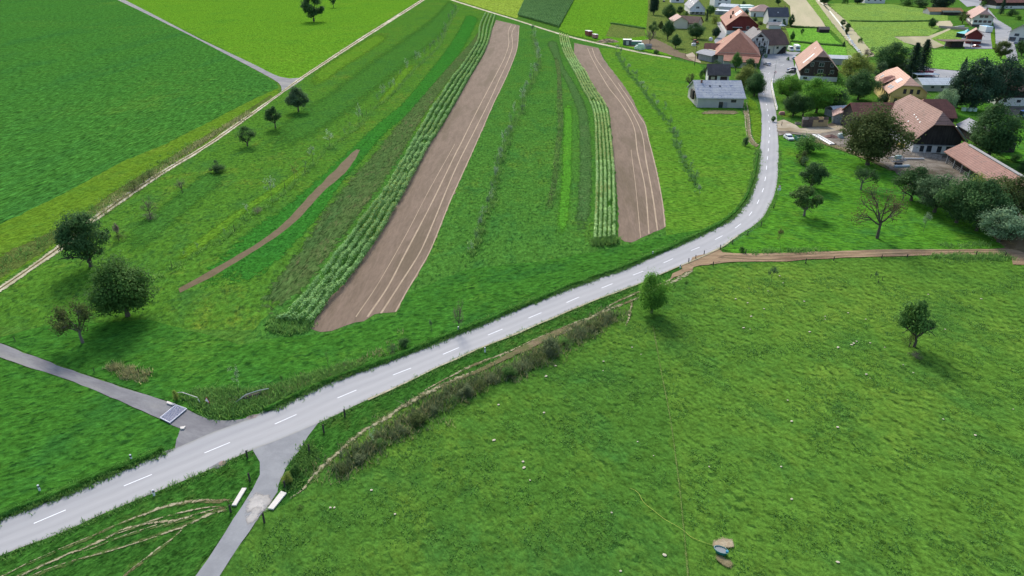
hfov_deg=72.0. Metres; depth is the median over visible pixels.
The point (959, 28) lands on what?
wall
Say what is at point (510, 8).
yellow field
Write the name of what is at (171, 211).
grass strip
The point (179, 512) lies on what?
cattle path
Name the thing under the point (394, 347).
shrub
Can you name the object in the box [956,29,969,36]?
party tent
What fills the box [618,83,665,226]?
wheel track
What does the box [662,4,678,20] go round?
tree
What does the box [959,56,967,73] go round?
tree
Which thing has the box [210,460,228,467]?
asphalt patch
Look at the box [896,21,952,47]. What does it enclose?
riding paddock
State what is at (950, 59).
bright paddock
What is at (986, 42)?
house yard
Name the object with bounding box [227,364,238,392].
young tree
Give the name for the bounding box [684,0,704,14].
panel roof house
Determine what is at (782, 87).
tree
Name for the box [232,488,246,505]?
concrete slab
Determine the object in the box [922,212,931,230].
young tree
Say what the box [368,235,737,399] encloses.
road edge grit
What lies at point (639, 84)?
crop row
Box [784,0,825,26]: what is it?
stubble field
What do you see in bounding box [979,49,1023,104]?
tree
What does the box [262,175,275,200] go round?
young tree
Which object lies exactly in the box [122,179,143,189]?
shrub
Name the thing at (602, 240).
crop weeds
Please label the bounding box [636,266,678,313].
tree
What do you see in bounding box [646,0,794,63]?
village gardens
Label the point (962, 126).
lean to
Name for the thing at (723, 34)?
village lane
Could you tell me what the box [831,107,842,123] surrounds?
crate store
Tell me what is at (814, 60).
house
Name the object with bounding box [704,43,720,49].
farm wing
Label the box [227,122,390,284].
clover strip
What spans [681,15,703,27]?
cream house
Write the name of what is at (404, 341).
bush
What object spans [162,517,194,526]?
worn ground
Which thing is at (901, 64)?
tree
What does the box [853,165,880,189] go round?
fruit tree
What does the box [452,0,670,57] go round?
concrete track
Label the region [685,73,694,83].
shrub
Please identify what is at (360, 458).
shrub
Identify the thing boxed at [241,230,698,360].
roadside meadow
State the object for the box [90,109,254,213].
ditch reeds
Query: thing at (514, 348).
cattle path
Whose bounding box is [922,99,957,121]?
barn wing
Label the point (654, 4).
tree
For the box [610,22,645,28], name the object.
hedge
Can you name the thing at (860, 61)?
tree
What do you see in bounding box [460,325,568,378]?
worn ground
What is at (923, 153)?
yard fence
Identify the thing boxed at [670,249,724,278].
worn ground
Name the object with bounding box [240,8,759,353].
strip field
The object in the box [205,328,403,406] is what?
rough bank
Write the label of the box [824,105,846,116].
arched store
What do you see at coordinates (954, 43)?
carport
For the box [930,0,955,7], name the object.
tree
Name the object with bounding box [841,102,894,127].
barn wing
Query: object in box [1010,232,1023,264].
worn ground
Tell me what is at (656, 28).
tree
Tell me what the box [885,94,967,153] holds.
farm barn
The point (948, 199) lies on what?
tree
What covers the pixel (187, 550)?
corner meadow
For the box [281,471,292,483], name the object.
shrub
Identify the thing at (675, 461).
trodden line
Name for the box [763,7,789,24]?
white house
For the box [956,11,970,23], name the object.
tree
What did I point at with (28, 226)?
field margin
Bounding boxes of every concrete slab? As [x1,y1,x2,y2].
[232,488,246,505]
[268,491,286,509]
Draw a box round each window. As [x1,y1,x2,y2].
[926,146,931,151]
[936,146,941,152]
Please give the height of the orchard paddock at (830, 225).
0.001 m
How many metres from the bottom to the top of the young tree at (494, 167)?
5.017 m
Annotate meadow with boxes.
[0,0,490,329]
[0,320,396,419]
[0,358,179,516]
[0,451,259,575]
[126,0,418,77]
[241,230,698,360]
[559,0,671,55]
[599,48,757,234]
[828,3,947,55]
[955,102,1023,163]
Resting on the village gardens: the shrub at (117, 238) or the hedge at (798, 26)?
the hedge at (798, 26)
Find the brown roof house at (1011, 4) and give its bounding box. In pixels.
[979,0,1023,8]
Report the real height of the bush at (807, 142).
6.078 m
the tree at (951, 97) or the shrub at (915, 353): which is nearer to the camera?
the shrub at (915, 353)
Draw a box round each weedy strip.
[257,13,489,313]
[548,58,563,201]
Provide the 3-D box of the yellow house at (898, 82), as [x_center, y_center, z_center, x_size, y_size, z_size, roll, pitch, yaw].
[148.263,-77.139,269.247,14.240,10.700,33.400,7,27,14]
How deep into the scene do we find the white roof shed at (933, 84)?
287.05 m
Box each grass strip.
[125,171,224,250]
[180,167,305,258]
[269,2,455,149]
[312,34,386,83]
[378,66,412,104]
[557,104,572,231]
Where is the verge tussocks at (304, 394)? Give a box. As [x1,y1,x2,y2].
[0,148,762,525]
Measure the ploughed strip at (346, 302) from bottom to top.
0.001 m
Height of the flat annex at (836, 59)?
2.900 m
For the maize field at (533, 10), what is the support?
on the ground at (236, 336)
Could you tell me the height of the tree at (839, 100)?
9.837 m
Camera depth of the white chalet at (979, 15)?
487.36 m
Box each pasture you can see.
[220,256,1009,575]
[655,258,1023,575]
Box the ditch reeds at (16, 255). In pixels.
[0,140,198,275]
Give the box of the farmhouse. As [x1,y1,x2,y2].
[715,29,760,67]
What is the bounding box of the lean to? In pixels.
[956,118,1015,152]
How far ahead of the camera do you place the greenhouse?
589.51 m
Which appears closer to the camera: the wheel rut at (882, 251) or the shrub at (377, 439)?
the shrub at (377, 439)
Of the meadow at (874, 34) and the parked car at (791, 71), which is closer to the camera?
the parked car at (791, 71)
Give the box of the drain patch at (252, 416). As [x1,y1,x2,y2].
[246,414,257,418]
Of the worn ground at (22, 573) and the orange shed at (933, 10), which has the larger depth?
the orange shed at (933, 10)
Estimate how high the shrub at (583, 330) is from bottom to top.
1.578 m
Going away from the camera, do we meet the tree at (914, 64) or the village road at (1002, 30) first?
the tree at (914, 64)
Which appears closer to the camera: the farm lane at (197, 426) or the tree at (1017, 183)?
the farm lane at (197, 426)
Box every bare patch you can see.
[713,537,733,547]
[716,555,732,566]
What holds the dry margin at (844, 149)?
on the farm yard at (940, 166)
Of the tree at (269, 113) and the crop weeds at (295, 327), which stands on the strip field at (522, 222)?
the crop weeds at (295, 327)
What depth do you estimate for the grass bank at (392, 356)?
117.09 m
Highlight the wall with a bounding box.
[938,25,967,29]
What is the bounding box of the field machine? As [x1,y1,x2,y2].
[888,155,905,161]
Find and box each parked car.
[783,134,793,140]
[785,69,795,72]
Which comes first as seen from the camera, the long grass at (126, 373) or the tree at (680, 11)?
the long grass at (126, 373)
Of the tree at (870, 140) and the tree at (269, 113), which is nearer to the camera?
the tree at (870, 140)
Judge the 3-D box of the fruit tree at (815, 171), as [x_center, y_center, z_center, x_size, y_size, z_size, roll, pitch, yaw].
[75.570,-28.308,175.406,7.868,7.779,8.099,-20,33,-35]
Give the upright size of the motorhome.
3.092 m
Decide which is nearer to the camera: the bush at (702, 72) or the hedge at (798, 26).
the bush at (702, 72)
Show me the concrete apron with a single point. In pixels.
(691, 56)
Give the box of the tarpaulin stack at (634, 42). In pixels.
[631,40,641,44]
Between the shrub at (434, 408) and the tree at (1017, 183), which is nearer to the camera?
the shrub at (434, 408)
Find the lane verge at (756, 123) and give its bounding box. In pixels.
[747,97,761,142]
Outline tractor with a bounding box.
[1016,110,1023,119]
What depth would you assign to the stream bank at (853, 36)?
473.75 m
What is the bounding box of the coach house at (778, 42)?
[761,29,789,53]
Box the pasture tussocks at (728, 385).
[239,271,1023,575]
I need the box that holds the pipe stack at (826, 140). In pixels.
[812,134,835,144]
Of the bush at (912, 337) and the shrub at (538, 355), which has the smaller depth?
the shrub at (538, 355)
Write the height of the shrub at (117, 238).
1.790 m
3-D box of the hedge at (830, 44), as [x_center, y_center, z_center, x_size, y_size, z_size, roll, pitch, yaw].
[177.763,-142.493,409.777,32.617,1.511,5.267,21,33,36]
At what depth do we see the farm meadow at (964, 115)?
243.91 m
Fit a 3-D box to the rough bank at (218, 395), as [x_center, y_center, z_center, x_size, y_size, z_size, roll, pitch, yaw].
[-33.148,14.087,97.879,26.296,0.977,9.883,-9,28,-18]
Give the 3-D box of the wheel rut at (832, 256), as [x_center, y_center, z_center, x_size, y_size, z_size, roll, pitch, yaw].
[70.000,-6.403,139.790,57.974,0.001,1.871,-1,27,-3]
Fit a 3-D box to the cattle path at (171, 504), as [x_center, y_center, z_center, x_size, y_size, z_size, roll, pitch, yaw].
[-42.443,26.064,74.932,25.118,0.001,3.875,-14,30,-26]
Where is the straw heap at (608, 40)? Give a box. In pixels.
[597,38,618,42]
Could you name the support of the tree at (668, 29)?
on the village gardens
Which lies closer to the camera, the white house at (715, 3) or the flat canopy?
the flat canopy
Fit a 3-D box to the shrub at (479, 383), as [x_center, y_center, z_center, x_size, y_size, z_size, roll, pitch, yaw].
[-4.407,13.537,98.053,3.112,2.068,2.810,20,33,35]
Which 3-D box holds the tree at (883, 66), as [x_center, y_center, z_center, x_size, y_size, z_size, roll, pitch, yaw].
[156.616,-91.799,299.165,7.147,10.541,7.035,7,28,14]
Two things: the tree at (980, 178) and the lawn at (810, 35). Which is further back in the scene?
the lawn at (810, 35)
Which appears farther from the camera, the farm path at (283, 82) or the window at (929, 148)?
the farm path at (283, 82)
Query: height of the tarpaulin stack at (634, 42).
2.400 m
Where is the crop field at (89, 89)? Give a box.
[0,0,278,223]
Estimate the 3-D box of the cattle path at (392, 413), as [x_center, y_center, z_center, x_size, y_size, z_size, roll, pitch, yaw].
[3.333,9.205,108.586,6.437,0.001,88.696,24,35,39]
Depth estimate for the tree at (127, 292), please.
113.28 m
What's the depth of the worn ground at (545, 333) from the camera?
111.53 m
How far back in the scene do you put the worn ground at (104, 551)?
73.30 m
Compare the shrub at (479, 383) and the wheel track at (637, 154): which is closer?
the shrub at (479, 383)
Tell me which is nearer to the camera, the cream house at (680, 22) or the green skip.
the green skip
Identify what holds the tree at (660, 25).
on the village gardens
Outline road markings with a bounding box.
[35,64,783,522]
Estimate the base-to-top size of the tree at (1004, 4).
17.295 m
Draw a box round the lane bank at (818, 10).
[806,0,857,56]
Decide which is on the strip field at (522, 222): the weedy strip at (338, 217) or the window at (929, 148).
the weedy strip at (338, 217)
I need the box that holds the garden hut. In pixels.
[816,27,829,32]
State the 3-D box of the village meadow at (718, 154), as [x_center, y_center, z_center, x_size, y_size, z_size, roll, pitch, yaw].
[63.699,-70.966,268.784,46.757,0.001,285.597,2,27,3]
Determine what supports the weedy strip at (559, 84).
on the strip field at (522, 222)
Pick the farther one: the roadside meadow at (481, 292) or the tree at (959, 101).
the tree at (959, 101)
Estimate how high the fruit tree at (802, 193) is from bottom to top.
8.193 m
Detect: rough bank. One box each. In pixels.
[175,357,363,422]
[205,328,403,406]
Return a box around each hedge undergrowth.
[316,304,631,479]
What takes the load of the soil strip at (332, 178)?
on the clover strip at (266, 228)
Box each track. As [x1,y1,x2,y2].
[0,0,423,291]
[0,25,382,288]
[356,144,454,316]
[367,24,511,316]
[380,25,515,312]
[395,31,518,311]
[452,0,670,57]
[587,48,649,233]
[592,49,657,229]
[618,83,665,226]
[631,152,640,237]
[703,247,1010,263]
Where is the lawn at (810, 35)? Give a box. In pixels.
[786,28,846,54]
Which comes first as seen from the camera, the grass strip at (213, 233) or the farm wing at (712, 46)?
the grass strip at (213, 233)
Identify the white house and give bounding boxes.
[670,0,683,2]
[710,0,730,6]
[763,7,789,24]
[860,0,884,2]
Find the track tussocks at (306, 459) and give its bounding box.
[276,437,324,493]
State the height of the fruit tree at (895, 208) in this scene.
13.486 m
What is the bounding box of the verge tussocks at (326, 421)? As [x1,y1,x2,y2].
[0,149,784,560]
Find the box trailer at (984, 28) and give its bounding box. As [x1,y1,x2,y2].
[979,25,992,31]
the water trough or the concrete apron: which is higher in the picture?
the concrete apron
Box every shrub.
[113,233,127,241]
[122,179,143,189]
[143,168,155,176]
[143,210,158,219]
[172,390,178,400]
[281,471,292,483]
[289,463,299,474]
[337,464,348,475]
[352,453,366,466]
[372,437,385,448]
[386,343,397,353]
[393,423,409,435]
[408,410,426,427]
[426,404,441,416]
[444,394,459,406]
[456,382,473,397]
[469,379,489,392]
[486,372,499,383]
[500,363,517,378]
[514,360,529,372]
[529,349,550,367]
[541,337,561,355]
[558,337,576,349]
[572,327,588,338]
[587,321,600,330]
[602,313,616,322]
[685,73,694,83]
[907,351,924,359]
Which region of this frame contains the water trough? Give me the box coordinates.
[714,545,728,555]
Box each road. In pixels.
[0,72,778,555]
[196,423,317,575]
[960,0,1017,60]
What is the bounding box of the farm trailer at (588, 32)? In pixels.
[585,30,592,35]
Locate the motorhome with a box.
[793,44,799,50]
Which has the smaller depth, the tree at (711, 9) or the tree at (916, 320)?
the tree at (916, 320)
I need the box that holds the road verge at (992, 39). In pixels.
[991,31,994,47]
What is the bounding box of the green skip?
[794,135,808,140]
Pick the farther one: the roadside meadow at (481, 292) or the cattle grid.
the roadside meadow at (481, 292)
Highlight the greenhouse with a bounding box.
[739,4,753,11]
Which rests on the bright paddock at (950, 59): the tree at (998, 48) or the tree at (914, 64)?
the tree at (998, 48)
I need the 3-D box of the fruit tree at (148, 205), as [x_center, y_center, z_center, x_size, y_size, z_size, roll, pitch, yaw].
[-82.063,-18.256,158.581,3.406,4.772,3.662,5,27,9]
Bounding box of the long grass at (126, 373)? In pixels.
[102,359,152,383]
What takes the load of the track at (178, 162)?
on the gravel track at (120, 202)
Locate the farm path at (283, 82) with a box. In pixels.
[119,0,303,90]
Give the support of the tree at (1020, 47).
on the ground at (236, 336)
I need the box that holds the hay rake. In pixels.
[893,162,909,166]
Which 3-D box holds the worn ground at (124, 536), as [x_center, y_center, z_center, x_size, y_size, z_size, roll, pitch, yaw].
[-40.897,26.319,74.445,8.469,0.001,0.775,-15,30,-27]
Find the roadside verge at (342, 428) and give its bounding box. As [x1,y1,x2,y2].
[275,249,718,507]
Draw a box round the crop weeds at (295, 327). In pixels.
[265,310,317,335]
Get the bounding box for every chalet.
[965,27,984,43]
[966,5,996,26]
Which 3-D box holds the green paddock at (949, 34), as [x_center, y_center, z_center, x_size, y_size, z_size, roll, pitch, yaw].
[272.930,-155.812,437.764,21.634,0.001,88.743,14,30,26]
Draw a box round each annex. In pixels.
[718,3,739,9]
[766,22,780,28]
[829,55,852,64]
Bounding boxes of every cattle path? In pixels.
[2,499,231,575]
[17,507,222,575]
[35,510,222,573]
[119,506,219,532]
[123,530,180,575]
[293,270,692,495]
[425,279,669,389]
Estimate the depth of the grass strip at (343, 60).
363.56 m
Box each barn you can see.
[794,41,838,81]
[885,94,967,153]
[982,68,1023,105]
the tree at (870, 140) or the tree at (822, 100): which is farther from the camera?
the tree at (822, 100)
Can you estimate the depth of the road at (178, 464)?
97.19 m
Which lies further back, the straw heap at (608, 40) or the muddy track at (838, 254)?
the straw heap at (608, 40)
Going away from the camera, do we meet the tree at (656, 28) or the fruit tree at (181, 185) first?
the fruit tree at (181, 185)
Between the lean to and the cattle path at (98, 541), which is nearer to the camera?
the cattle path at (98, 541)
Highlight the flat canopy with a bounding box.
[912,73,939,77]
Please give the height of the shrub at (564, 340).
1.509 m
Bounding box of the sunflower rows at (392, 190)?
[276,12,494,323]
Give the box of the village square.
[759,52,799,82]
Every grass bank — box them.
[0,445,163,517]
[263,152,758,411]
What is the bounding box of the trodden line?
[653,327,688,575]
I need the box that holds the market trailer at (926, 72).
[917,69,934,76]
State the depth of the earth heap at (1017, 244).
143.93 m
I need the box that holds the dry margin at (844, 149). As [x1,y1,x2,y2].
[816,139,890,169]
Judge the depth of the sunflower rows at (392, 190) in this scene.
163.15 m
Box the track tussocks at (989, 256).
[745,239,1017,263]
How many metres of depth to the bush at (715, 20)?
502.63 m
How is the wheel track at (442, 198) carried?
on the ploughed strip at (346, 302)
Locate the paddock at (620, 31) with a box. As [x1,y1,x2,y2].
[606,24,644,38]
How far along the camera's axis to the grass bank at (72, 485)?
81.40 m
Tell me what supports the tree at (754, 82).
on the ground at (236, 336)
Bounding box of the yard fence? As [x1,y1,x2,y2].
[904,149,941,159]
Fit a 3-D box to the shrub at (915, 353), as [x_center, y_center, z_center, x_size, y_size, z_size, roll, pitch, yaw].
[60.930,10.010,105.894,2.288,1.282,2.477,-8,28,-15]
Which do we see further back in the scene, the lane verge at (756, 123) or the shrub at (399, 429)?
the lane verge at (756, 123)
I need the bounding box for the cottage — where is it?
[705,64,730,79]
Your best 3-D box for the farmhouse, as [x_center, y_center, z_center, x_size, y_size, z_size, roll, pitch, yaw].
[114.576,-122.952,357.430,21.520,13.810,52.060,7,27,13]
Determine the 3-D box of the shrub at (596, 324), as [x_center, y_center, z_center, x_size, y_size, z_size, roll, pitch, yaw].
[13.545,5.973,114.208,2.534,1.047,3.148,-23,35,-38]
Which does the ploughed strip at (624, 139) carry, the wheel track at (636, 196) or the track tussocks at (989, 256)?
the wheel track at (636, 196)
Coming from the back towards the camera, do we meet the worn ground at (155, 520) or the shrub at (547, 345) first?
the shrub at (547, 345)
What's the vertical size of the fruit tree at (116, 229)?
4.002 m
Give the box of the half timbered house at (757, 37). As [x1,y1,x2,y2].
[745,26,769,54]
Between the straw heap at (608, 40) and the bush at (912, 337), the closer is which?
the bush at (912, 337)
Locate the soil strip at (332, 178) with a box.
[179,150,359,292]
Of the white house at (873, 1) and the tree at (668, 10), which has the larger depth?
the white house at (873, 1)
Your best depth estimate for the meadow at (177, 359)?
106.69 m
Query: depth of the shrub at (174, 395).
96.16 m
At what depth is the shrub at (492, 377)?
100.20 m
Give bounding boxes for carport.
[937,39,973,47]
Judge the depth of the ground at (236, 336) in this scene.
269.76 m
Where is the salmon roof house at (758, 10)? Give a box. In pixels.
[749,4,767,16]
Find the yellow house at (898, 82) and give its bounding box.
[874,67,930,101]
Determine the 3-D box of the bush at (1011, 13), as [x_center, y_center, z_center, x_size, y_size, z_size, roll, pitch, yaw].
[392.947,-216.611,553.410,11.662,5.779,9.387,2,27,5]
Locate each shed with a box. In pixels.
[645,44,651,48]
[687,80,745,107]
[695,49,717,61]
[913,78,952,90]
[923,7,962,14]
[941,10,961,15]
[944,142,1023,194]
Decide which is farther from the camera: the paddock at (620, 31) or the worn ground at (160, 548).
the paddock at (620, 31)
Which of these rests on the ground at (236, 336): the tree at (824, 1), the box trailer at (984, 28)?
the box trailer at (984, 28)
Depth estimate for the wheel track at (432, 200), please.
162.03 m
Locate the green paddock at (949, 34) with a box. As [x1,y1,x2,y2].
[931,30,961,45]
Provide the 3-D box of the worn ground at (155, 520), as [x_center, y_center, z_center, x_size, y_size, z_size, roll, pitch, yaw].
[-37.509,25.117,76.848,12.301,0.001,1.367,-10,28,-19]
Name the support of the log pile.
on the meadow at (177, 359)
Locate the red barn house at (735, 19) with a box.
[720,6,758,33]
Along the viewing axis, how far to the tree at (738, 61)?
327.12 m
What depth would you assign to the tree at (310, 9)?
513.21 m
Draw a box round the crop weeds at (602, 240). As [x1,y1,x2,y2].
[589,230,621,246]
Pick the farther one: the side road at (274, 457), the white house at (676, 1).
the white house at (676, 1)
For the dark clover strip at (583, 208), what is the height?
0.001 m
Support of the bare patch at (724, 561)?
on the pasture at (902, 419)
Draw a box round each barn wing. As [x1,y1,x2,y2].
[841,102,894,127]
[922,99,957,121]
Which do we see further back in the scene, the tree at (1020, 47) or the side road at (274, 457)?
the tree at (1020, 47)
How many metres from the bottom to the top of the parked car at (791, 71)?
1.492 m
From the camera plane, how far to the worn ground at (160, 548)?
72.83 m
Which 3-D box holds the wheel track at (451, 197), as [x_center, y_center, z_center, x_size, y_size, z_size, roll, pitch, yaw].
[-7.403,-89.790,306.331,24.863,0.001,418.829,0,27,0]
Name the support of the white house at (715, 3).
on the ground at (236, 336)
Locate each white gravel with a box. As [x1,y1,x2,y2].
[246,493,270,511]
[246,507,260,522]
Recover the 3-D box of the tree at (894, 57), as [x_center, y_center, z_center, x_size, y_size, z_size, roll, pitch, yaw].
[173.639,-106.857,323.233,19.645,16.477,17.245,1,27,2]
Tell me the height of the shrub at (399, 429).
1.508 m
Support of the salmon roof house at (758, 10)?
on the ground at (236, 336)
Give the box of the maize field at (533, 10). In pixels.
[518,0,572,26]
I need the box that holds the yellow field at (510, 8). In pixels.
[458,0,523,17]
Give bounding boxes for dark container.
[623,39,631,44]
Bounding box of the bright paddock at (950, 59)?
[924,49,1023,74]
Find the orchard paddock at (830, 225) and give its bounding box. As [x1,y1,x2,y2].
[723,137,1004,252]
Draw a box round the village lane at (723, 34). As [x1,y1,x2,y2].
[714,22,726,42]
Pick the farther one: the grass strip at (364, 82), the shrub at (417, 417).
the grass strip at (364, 82)
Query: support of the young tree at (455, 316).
on the roadside meadow at (481, 292)
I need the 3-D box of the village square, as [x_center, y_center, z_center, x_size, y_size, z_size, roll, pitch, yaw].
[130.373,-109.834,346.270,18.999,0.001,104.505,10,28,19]
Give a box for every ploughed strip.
[310,20,518,331]
[574,43,665,241]
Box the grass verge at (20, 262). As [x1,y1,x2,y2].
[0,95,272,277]
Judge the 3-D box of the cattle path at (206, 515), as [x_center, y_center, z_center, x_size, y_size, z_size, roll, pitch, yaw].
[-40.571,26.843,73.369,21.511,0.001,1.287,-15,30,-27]
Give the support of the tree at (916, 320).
on the pasture at (902, 419)
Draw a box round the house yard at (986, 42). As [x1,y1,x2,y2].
[962,31,991,48]
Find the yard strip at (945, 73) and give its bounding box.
[922,68,958,77]
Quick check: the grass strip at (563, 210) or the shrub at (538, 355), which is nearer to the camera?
the shrub at (538, 355)
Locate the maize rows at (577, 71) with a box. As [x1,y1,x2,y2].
[559,32,615,238]
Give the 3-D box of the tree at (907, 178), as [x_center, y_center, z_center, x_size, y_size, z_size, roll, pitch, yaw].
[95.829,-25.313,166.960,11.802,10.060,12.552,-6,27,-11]
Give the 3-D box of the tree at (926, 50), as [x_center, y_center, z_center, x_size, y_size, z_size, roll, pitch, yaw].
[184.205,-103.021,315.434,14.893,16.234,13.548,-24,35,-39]
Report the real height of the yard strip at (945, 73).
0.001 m
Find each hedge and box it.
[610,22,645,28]
[790,25,816,27]
[790,40,845,46]
[850,19,927,21]
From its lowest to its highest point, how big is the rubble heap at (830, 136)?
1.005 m
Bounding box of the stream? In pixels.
[819,0,860,52]
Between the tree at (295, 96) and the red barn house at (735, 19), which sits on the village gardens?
the red barn house at (735, 19)
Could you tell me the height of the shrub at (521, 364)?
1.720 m
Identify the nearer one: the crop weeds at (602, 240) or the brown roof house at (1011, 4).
the crop weeds at (602, 240)
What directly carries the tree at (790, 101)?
on the ground at (236, 336)
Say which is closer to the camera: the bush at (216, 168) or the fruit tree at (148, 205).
the fruit tree at (148, 205)
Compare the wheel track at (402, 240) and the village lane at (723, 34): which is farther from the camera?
the village lane at (723, 34)
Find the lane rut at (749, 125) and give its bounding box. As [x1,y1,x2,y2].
[747,106,758,144]
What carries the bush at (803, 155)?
on the orchard paddock at (830, 225)
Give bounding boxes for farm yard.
[776,123,1023,219]
[777,120,844,132]
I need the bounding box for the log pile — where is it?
[236,387,268,401]
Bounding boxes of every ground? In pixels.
[0,0,1023,574]
[1,500,228,575]
[18,507,223,575]
[30,508,224,575]
[91,526,155,548]
[113,506,211,534]
[124,530,180,575]
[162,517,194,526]
[302,273,683,487]
[434,276,676,385]
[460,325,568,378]
[626,39,694,61]
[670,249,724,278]
[702,110,736,113]
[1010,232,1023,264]
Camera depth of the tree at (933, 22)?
480.42 m
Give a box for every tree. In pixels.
[45,295,95,342]
[47,207,115,266]
[74,244,164,320]
[112,223,118,232]
[139,198,155,215]
[173,178,184,192]
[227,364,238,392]
[233,126,255,145]
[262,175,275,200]
[263,106,282,127]
[283,86,310,111]
[300,0,324,21]
[451,298,462,324]
[486,196,489,211]
[493,166,498,181]
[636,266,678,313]
[645,30,656,43]
[648,0,659,14]
[648,21,658,33]
[658,21,663,30]
[661,17,676,39]
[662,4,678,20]
[669,34,682,47]
[676,5,683,14]
[686,22,705,38]
[706,4,715,14]
[711,26,720,37]
[729,52,742,70]
[735,62,757,89]
[742,58,758,69]
[743,69,769,95]
[768,265,779,284]
[772,73,807,99]
[777,228,783,239]
[781,89,810,115]
[788,13,794,24]
[788,182,823,215]
[790,30,795,39]
[791,93,817,115]
[798,73,851,112]
[798,159,831,185]
[801,156,808,168]
[818,0,830,3]
[827,84,851,105]
[832,95,926,166]
[838,50,881,81]
[841,67,884,99]
[851,180,915,238]
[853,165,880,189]
[863,48,874,57]
[873,61,888,75]
[874,39,912,69]
[887,61,910,72]
[891,161,937,200]
[893,295,937,346]
[900,42,926,78]
[909,39,936,77]
[914,169,959,214]
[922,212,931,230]
[928,18,938,27]
[929,167,991,227]
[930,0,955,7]
[935,86,959,107]
[946,52,1009,109]
[947,76,977,107]
[953,173,1022,231]
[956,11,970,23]
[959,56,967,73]
[963,94,1023,157]
[971,172,997,188]
[977,204,1023,244]
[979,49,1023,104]
[986,167,1023,219]
[992,39,1013,58]
[998,0,1006,14]
[1012,40,1023,55]
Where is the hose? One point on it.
(668, 521)
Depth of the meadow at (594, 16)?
542.83 m
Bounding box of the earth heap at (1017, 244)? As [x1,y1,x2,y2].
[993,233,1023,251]
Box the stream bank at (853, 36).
[816,0,873,56]
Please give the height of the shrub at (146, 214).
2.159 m
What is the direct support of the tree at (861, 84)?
on the ground at (236, 336)
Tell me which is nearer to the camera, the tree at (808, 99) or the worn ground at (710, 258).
the worn ground at (710, 258)
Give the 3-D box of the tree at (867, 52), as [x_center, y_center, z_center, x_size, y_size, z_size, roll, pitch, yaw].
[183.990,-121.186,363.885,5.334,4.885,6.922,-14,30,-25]
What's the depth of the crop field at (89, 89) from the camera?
290.71 m
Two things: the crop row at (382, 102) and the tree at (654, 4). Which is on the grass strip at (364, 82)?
the crop row at (382, 102)
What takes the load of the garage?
on the ground at (236, 336)
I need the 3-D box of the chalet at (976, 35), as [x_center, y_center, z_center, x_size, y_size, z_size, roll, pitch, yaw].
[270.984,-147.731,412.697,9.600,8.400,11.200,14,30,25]
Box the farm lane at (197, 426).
[0,343,266,447]
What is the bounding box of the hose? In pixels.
[630,488,710,544]
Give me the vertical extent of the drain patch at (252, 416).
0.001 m
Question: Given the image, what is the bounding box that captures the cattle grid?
[160,405,186,422]
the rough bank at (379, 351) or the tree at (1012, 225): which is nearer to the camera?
the rough bank at (379, 351)
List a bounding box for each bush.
[208,163,225,172]
[398,337,409,347]
[699,66,705,77]
[712,15,718,23]
[741,135,748,145]
[794,131,825,154]
[794,150,810,165]
[877,93,888,101]
[898,0,911,5]
[902,332,919,346]
[910,0,929,7]
[1006,8,1019,15]
[1009,153,1023,161]
[1015,160,1023,173]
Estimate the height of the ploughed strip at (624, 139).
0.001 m
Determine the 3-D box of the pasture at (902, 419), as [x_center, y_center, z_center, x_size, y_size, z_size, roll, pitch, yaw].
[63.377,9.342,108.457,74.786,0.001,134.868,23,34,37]
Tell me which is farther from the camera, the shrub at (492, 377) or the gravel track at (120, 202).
the gravel track at (120, 202)
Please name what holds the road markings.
on the road at (178, 464)
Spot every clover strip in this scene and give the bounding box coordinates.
[204,15,478,290]
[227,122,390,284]
[547,40,591,229]
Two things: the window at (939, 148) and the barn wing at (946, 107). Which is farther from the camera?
the barn wing at (946, 107)
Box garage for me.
[714,10,728,14]
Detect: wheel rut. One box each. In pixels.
[720,252,1005,259]
[725,250,1005,255]
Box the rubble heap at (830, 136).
[824,134,837,137]
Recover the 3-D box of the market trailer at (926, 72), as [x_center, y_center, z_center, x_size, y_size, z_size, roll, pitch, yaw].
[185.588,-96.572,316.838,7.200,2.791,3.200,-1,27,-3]
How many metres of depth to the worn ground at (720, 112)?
252.35 m
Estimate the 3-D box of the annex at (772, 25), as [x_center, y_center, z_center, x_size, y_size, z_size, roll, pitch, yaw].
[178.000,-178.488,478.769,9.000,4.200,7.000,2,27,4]
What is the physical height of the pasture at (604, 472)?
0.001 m
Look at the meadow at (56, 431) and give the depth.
90.17 m
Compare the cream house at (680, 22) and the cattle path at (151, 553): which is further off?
the cream house at (680, 22)
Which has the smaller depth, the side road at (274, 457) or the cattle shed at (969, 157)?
the side road at (274, 457)
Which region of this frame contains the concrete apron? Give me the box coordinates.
[686,52,700,62]
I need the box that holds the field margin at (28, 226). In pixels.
[0,89,278,282]
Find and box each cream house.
[669,14,688,28]
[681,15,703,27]

